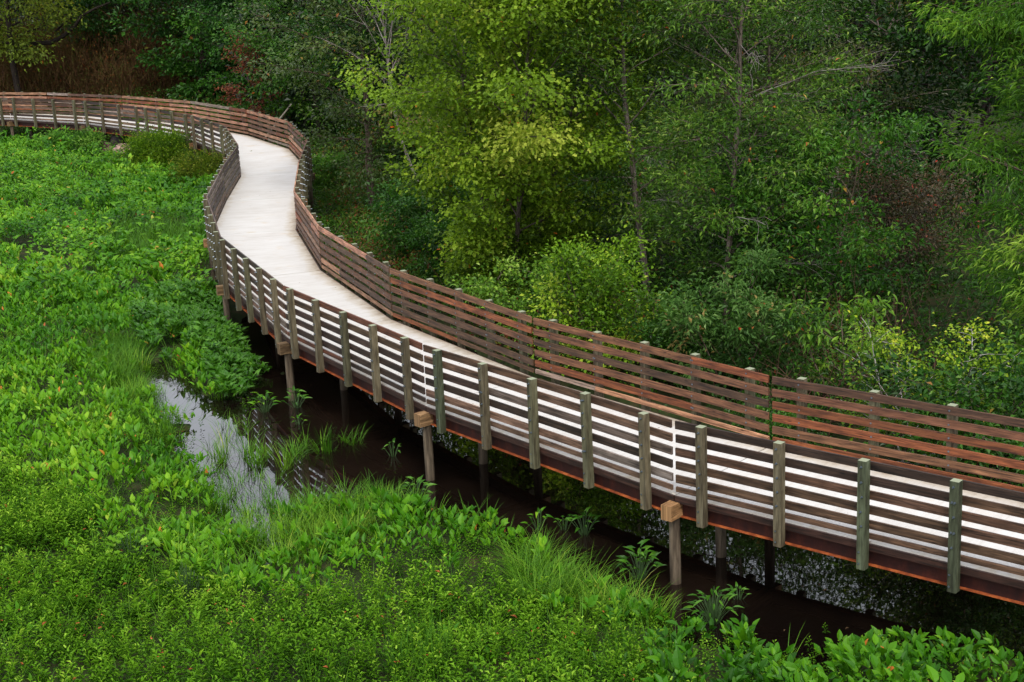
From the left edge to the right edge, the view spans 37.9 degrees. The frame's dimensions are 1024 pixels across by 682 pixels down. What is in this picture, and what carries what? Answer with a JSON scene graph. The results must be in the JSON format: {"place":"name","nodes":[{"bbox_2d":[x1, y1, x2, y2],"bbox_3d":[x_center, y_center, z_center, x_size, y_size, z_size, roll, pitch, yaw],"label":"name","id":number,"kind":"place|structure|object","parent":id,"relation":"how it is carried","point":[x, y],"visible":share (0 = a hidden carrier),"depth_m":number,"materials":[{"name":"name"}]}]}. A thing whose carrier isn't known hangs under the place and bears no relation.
{"place":"outdoors","nodes":[
{"label":"outdoors","id":0,"kind":"place"},
{"bbox_2d":[0,7,1023,681],"bbox_3d":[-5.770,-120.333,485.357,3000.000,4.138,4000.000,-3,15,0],"label":"ground","id":1,"kind":"structure","parent":0,"point":[242,313],"depth_m":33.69,"materials":[{"name":"green plant"}]},
{"bbox_2d":[0,0,67,39],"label":"broadleaf tree","id":2,"kind":"object","parent":1,"relation":"on","point":[22,15],"visible":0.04,"depth_m":123.07,"materials":[{"name":"green plant"}]},
{"bbox_2d":[15,0,71,36],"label":"broadleaf tree","id":3,"kind":"object","parent":1,"relation":"on","point":[41,12],"visible":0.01,"depth_m":119.58,"materials":[{"name":"green plant"}]},
{"bbox_2d":[32,120,82,153],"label":"leafy shrub","id":4,"kind":"object","parent":1,"relation":"on","point":[54,136],"visible":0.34,"depth_m":87.15,"materials":[{"name":"green plant"}]},
{"bbox_2d":[0,0,128,113],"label":"tree","id":5,"kind":"object","parent":1,"relation":"on","point":[11,45],"visible":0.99,"depth_m":99.90,"materials":[{"name":"green plant"}]},
{"bbox_2d":[63,126,112,155],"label":"leafy shrub","id":6,"kind":"object","parent":1,"relation":"on","point":[84,139],"visible":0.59,"depth_m":85.42,"materials":[{"name":"green plant"}]},
{"bbox_2d":[98,141,111,154],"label":"boulder","id":7,"kind":"object","parent":1,"relation":"on","point":[106,145],"visible":0.08,"depth_m":86.26,"materials":[{"name":"stone"}]},
{"bbox_2d":[0,138,212,308],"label":"sedge cover","id":8,"kind":"object","parent":1,"relation":"on","point":[140,240],"visible":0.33,"depth_m":58.25,"materials":[{"name":"green plant"}]},
{"bbox_2d":[61,1,151,49],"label":"broadleaf tree","id":9,"kind":"object","parent":1,"relation":"on","point":[109,18],"visible":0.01,"depth_m":115.40,"materials":[{"name":"green plant"}]},
{"bbox_2d":[0,125,217,307],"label":"marsh cover","id":10,"kind":"object","parent":1,"relation":"on","point":[114,192],"visible":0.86,"depth_m":60.18,"materials":[{"name":"green plant"}]},
{"bbox_2d":[0,0,223,115],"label":"brush","id":11,"kind":"object","parent":1,"relation":"on","point":[72,74],"visible":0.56,"depth_m":103.23,"materials":[{"name":"green plant"}]},
{"bbox_2d":[110,134,127,146],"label":"boulder","id":12,"kind":"object","parent":1,"relation":"on","point":[114,138],"visible":0.17,"depth_m":86.19,"materials":[{"name":"stone"}]},
{"bbox_2d":[47,0,191,85],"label":"broadleaf tree","id":13,"kind":"object","parent":1,"relation":"on","point":[89,3],"visible":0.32,"depth_m":107.97,"materials":[{"name":"green plant"}]},
{"bbox_2d":[113,143,127,152],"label":"boulder","id":14,"kind":"object","parent":1,"relation":"on","point":[117,147],"visible":0.1,"depth_m":84.56,"materials":[{"name":"stone"}]},
{"bbox_2d":[102,526,160,566],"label":"marsh herb","id":15,"kind":"object","parent":1,"relation":"on","point":[119,536],"visible":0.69,"depth_m":27.35,"materials":[{"name":"green plant"}]},
{"bbox_2d":[106,114,211,173],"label":"wide bush","id":16,"kind":"object","parent":1,"relation":"on","point":[154,146],"visible":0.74,"depth_m":77.48,"materials":[{"name":"green plant"}]},
{"bbox_2d":[148,418,178,443],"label":"grass tuft","id":17,"kind":"object","parent":1,"relation":"on","point":[164,431],"visible":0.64,"depth_m":34.53,"materials":[{"name":"green plant"}]},
{"bbox_2d":[154,556,217,604],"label":"marsh herb","id":18,"kind":"object","parent":1,"relation":"on","point":[194,567],"visible":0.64,"depth_m":25.73,"materials":[{"name":"green plant"}]},
{"bbox_2d":[100,0,278,112],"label":"broadleaf tree","id":19,"kind":"object","parent":1,"relation":"on","point":[173,66],"visible":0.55,"depth_m":97.80,"materials":[{"name":"green plant"}]},
{"bbox_2d":[157,142,225,190],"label":"wide bush","id":20,"kind":"object","parent":1,"relation":"on","point":[203,165],"visible":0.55,"depth_m":71.47,"materials":[{"name":"green plant"}]},
{"bbox_2d":[125,273,271,396],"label":"arum cover","id":21,"kind":"object","parent":1,"relation":"on","point":[202,311],"visible":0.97,"depth_m":42.65,"materials":[{"name":"green plant"}]},
{"bbox_2d":[187,476,241,512],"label":"grass tuft","id":22,"kind":"object","parent":1,"relation":"on","point":[217,491],"visible":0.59,"depth_m":30.47,"materials":[{"name":"green plant"}]},
{"bbox_2d":[190,103,250,134],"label":"leafy shrub","id":23,"kind":"object","parent":1,"relation":"on","point":[233,106],"visible":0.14,"depth_m":85.29,"materials":[{"name":"green plant"}]},
{"bbox_2d":[173,0,290,98],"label":"broadleaf tree","id":24,"kind":"object","parent":1,"relation":"on","point":[229,35],"visible":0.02,"depth_m":100.58,"materials":[{"name":"green plant"}]},
{"bbox_2d":[153,0,325,100],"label":"broadleaf tree","id":25,"kind":"object","parent":1,"relation":"on","point":[208,16],"visible":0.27,"depth_m":91.75,"materials":[{"name":"green plant"}]},
{"bbox_2d":[213,29,293,138],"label":"red sapling","id":26,"kind":"object","parent":1,"relation":"on","point":[248,80],"visible":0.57,"depth_m":81.73,"materials":[{"name":"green plant"}]},
{"bbox_2d":[227,483,305,519],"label":"grass tuft","id":27,"kind":"object","parent":1,"relation":"on","point":[244,512],"visible":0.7,"depth_m":30.05,"materials":[{"name":"green plant"}]},
{"bbox_2d":[264,104,291,139],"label":"leaning pole","id":28,"kind":"object","parent":1,"relation":"on","point":[281,116],"visible":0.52,"depth_m":78.41,"materials":[{"name":"grey wood"}]},
{"bbox_2d":[195,0,395,142],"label":"broadleaf tree","id":29,"kind":"object","parent":1,"relation":"on","point":[254,41],"visible":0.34,"depth_m":80.03,"materials":[{"name":"green plant"}]},
{"bbox_2d":[139,349,496,525],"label":"emergent grass","id":30,"kind":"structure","parent":1,"relation":"on","point":[242,478],"depth_m":31.68,"materials":[{"name":"green plant"}]},
{"bbox_2d":[311,147,352,186],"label":"leafy shrub","id":31,"kind":"object","parent":1,"relation":"on","point":[317,161],"visible":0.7,"depth_m":69.99,"materials":[{"name":"green plant"}]},
{"bbox_2d":[220,0,460,212],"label":"broadleaf tree","id":32,"kind":"object","parent":1,"relation":"on","point":[369,158],"visible":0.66,"depth_m":58.39,"materials":[{"name":"green plant"}]},
{"bbox_2d":[317,0,427,211],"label":"bare tree","id":33,"kind":"object","parent":1,"relation":"on","point":[393,66],"visible":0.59,"depth_m":54.52,"materials":[{"name":"grey plant"}]},
{"bbox_2d":[355,170,476,266],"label":"leafy shrub","id":34,"kind":"object","parent":1,"relation":"on","point":[399,202],"visible":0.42,"depth_m":50.25,"materials":[{"name":"green plant"}]},
{"bbox_2d":[0,274,832,681],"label":"pickerel cover","id":35,"kind":"object","parent":1,"relation":"on","point":[28,366],"visible":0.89,"depth_m":31.56,"materials":[{"name":"green plant"}]},
{"bbox_2d":[262,0,576,182],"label":"broadleaf tree","id":36,"kind":"object","parent":1,"relation":"on","point":[339,64],"visible":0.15,"depth_m":59.91,"materials":[{"name":"green plant"}]},
{"bbox_2d":[394,210,483,290],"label":"leafy shrub","id":37,"kind":"object","parent":1,"relation":"on","point":[418,235],"visible":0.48,"depth_m":46.97,"materials":[{"name":"green plant"}]},
{"bbox_2d":[0,314,1023,681],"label":"weed cover","id":38,"kind":"object","parent":1,"relation":"on","point":[88,604],"visible":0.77,"depth_m":24.31,"materials":[{"name":"green plant"}]},
{"bbox_2d":[0,114,1023,604],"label":"boardwalk","id":39,"kind":"structure","parent":1,"relation":"on","point":[256,222],"depth_m":29.95,"materials":[{"name":"wood"}]},
{"bbox_2d":[0,98,1023,593],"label":"timber railing","id":40,"kind":"object","parent":39,"relation":"attached to","point":[224,182],"visible":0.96,"depth_m":26.73,"materials":[{"name":"brown wood"}]},
{"bbox_2d":[0,92,1023,491],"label":"timber railing","id":41,"kind":"object","parent":39,"relation":"attached to","point":[308,224],"visible":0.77,"depth_m":30.24,"materials":[{"name":"brown wood"}]},
{"bbox_2d":[0,72,1023,484],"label":"undergrowth","id":42,"kind":"object","parent":1,"relation":"on","point":[348,218],"visible":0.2,"depth_m":42.22,"materials":[{"name":"green plant"}]},
{"bbox_2d":[0,0,1023,144],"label":"forest","id":43,"kind":"object","parent":1,"relation":"on","point":[292,95],"depth_m":83.80,"materials":[{"name":"green plant"}]},
{"bbox_2d":[321,0,703,316],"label":"maple tree","id":44,"kind":"object","parent":1,"relation":"on","point":[519,184],"visible":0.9,"depth_m":40.27,"materials":[{"name":"green plant"}]},
{"bbox_2d":[442,246,589,339],"bbox_3d":[0.203,-1.058,40.124,4.240,2.682,4.392,-3,15,0],"label":"leafy shrub","id":45,"kind":"object","parent":1,"relation":"on","point":[520,304],"visible":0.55,"depth_m":39.79,"materials":[{"name":"green plant"}]},
{"bbox_2d":[423,0,702,242],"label":"maple tree","id":46,"kind":"object","parent":1,"relation":"on","point":[592,168],"visible":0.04,"depth_m":46.24,"materials":[{"name":"green plant"}]},
{"bbox_2d":[503,224,703,389],"bbox_3d":[2.243,-0.853,36.962,5.331,3.860,4.756,-3,15,0],"label":"leafy shrub","id":47,"kind":"object","parent":1,"relation":"on","point":[571,262],"visible":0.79,"depth_m":36.46,"materials":[{"name":"green plant"}]},
{"bbox_2d":[511,0,746,306],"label":"water oak","id":48,"kind":"object","parent":1,"relation":"on","point":[632,179],"visible":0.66,"depth_m":40.15,"materials":[{"name":"green plant"}]},
{"bbox_2d":[612,304,739,388],"bbox_3d":[3.915,0.164,35.797,3.019,2.203,2.880,10,19,39],"label":"leafy shrub","id":49,"kind":"object","parent":1,"relation":"on","point":[664,343],"visible":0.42,"depth_m":35.28,"materials":[{"name":"green plant"}]},
{"bbox_2d":[333,132,1019,439],"bbox_3d":[6.123,-2.321,43.501,26.781,3.928,28.789,-3,15,0],"label":"bramble","id":50,"kind":"object","parent":1,"relation":"on","point":[902,329],"visible":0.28,"depth_m":35.27,"materials":[{"name":"green plant"}]},
{"bbox_2d":[644,237,822,400],"bbox_3d":[5.087,-0.333,34.281,4.064,3.704,3.955,-3,15,0],"label":"sumac shrub","id":51,"kind":"object","parent":1,"relation":"on","point":[759,312],"visible":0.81,"depth_m":33.94,"materials":[{"name":"green plant"}]},
{"bbox_2d":[591,0,905,334],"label":"water oak","id":52,"kind":"object","parent":1,"relation":"on","point":[737,124],"visible":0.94,"depth_m":37.41,"materials":[{"name":"green plant"}]},
{"bbox_2d":[725,387,834,448],"bbox_3d":[5.589,2.075,31.249,2.555,1.954,2.678,6,17,30],"label":"leafy shrub","id":53,"kind":"object","parent":1,"relation":"on","point":[778,424],"visible":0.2,"depth_m":30.95,"materials":[{"name":"green plant"}]},
{"bbox_2d":[652,0,923,264],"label":"water oak","id":54,"kind":"object","parent":1,"relation":"on","point":[771,71],"visible":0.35,"depth_m":42.44,"materials":[{"name":"green plant"}]},
{"bbox_2d":[664,80,960,330],"bbox_3d":[7.703,-3.331,38.541,7.240,6.659,5.819,3,16,19],"label":"sapling","id":55,"kind":"object","parent":1,"relation":"on","point":[885,241],"visible":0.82,"depth_m":37.77,"materials":[{"name":"green plant"}]},
{"bbox_2d":[635,0,1019,226],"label":"thin tree","id":56,"kind":"object","parent":1,"relation":"on","point":[877,56],"visible":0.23,"depth_m":46.04,"materials":[{"name":"green plant"}]},
{"bbox_2d":[639,613,1023,681],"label":"broad leaf cover","id":57,"kind":"object","parent":1,"relation":"on","point":[913,653],"visible":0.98,"depth_m":21.67,"materials":[{"name":"green plant"}]},
{"bbox_2d":[770,291,917,409],"bbox_3d":[7.430,0.231,32.856,3.183,2.820,3.146,-14,19,-36],"label":"leafy shrub","id":58,"kind":"object","parent":1,"relation":"on","point":[816,330],"visible":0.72,"depth_m":32.84,"materials":[{"name":"green plant"}]},
{"bbox_2d":[712,0,1001,161],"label":"broadleaf tree","id":59,"kind":"object","parent":1,"relation":"on","point":[900,69],"visible":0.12,"depth_m":58.58,"materials":[{"name":"green plant"}]},
{"bbox_2d":[813,121,1003,300],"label":"leafy shrub","id":60,"kind":"object","parent":1,"relation":"on","point":[911,215],"visible":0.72,"depth_m":40.04,"materials":[{"name":"brown plant"}]},
{"bbox_2d":[809,298,1023,468],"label":"leafy shrub","id":61,"kind":"object","parent":1,"relation":"on","point":[883,337],"visible":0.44,"depth_m":29.41,"materials":[{"name":"green plant"}]},
{"bbox_2d":[814,0,1023,223],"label":"broadleaf tree","id":62,"kind":"object","parent":1,"relation":"on","point":[898,30],"visible":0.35,"depth_m":46.05,"materials":[{"name":"green plant"}]},
{"bbox_2d":[829,320,1023,486],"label":"leafy shrub","id":63,"kind":"object","parent":1,"relation":"on","point":[1011,384],"visible":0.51,"depth_m":27.93,"materials":[{"name":"green plant"}]},
{"bbox_2d":[897,0,1023,364],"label":"willow","id":64,"kind":"object","parent":1,"relation":"on","point":[997,26],"visible":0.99,"depth_m":30.28,"materials":[{"name":"green plant"}]},
{"bbox_2d":[139,283,1023,678],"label":"water","id":65,"kind":"structure","parent":0,"point":[785,585],"depth_m":29.40,"materials":[{"name":"black liquid"}]},
{"bbox_2d":[203,417,266,463],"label":"grass tuft","id":66,"kind":"object","parent":65,"relation":"in","point":[220,453],"visible":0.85,"depth_m":33.48,"materials":[{"name":"green plant"}]},
{"bbox_2d":[225,519,273,551],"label":"grass tuft","id":67,"kind":"object","parent":65,"relation":"in","point":[253,539],"visible":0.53,"depth_m":28.11,"materials":[{"name":"green plant"}]},
{"bbox_2d":[247,390,279,412],"bbox_3d":[-6.097,1.534,36.636,0.800,0.668,0.808,-10,17,-25],"label":"arrow arum","id":68,"kind":"object","parent":65,"relation":"on","point":[265,409],"visible":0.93,"depth_m":36.60,"materials":[{"name":"green plant"}]},
{"bbox_2d":[229,431,312,469],"bbox_3d":[-5.195,2.365,32.921,2.076,0.796,1.840,5,17,28],"label":"grass tuft","id":69,"kind":"object","parent":65,"relation":"in","point":[257,460],"visible":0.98,"depth_m":32.88,"materials":[{"name":"green plant"}]},
{"bbox_2d":[280,385,311,407],"bbox_3d":[-5.316,1.444,36.897,0.693,0.635,0.766,10,19,39],"label":"arrow arum","id":70,"kind":"object","parent":65,"relation":"in","point":[296,404],"visible":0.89,"depth_m":36.87,"materials":[{"name":"green plant"}]},
{"bbox_2d":[292,414,304,424],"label":"arrow arum","id":71,"kind":"object","parent":65,"relation":"in","point":[297,418],"visible":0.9,"depth_m":35.54,"materials":[{"name":"green plant"}]},
{"bbox_2d":[285,423,342,459],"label":"grass tuft","id":72,"kind":"object","parent":65,"relation":"in","point":[327,447],"visible":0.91,"depth_m":33.55,"materials":[{"name":"green plant"}]},
{"bbox_2d":[335,422,368,445],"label":"grass tuft","id":73,"kind":"object","parent":65,"relation":"in","point":[346,440],"visible":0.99,"depth_m":34.10,"materials":[{"name":"green plant"}]},
{"bbox_2d":[381,438,401,456],"bbox_3d":[-2.671,2.421,33.029,0.474,0.506,0.587,-3,15,0],"label":"arrow arum","id":74,"kind":"object","parent":65,"relation":"in","point":[393,448],"visible":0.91,"depth_m":33.02,"materials":[{"name":"green plant"}]},
{"bbox_2d":[395,475,436,495],"bbox_3d":[-1.952,3.048,30.349,0.837,0.616,0.732,-10,17,-25],"label":"arrow arum","id":75,"kind":"object","parent":65,"relation":"in","point":[418,479],"visible":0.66,"depth_m":30.34,"materials":[{"name":"green plant"}]},
{"bbox_2d":[521,507,553,530],"bbox_3d":[0.513,3.451,28.549,0.534,0.542,0.591,7,18,31],"label":"arrow arum","id":76,"kind":"object","parent":65,"relation":"in","point":[537,514],"visible":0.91,"depth_m":28.49,"materials":[{"name":"green plant"}]},
{"bbox_2d":[554,514,572,529],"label":"arrow arum","id":77,"kind":"object","parent":65,"relation":"in","point":[563,524],"visible":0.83,"depth_m":28.45,"materials":[{"name":"green plant"}]},
{"bbox_2d":[566,506,600,535],"bbox_3d":[1.359,3.459,28.183,0.725,0.639,0.721,-3,15,0],"label":"arrow arum","id":78,"kind":"object","parent":65,"relation":"in","point":[584,530],"visible":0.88,"depth_m":28.14,"materials":[{"name":"green plant"}]},
{"bbox_2d":[615,539,664,579],"bbox_3d":[2.264,3.875,26.129,0.927,0.816,1.004,-3,15,0],"label":"arrow arum","id":79,"kind":"object","parent":65,"relation":"in","point":[643,555],"visible":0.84,"depth_m":26.09,"materials":[{"name":"green plant"}]},
{"bbox_2d":[680,586,743,625],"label":"marsh herb","id":80,"kind":"object","parent":65,"relation":"in","point":[712,611],"visible":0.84,"depth_m":24.27,"materials":[{"name":"green plant"}]},
{"bbox_2d":[727,582,750,599],"bbox_3d":[3.832,4.285,25.177,0.439,0.370,0.399,4,17,25],"label":"arrow arum","id":81,"kind":"object","parent":65,"relation":"in","point":[741,593],"visible":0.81,"depth_m":25.16,"materials":[{"name":"green plant"}]}
]}

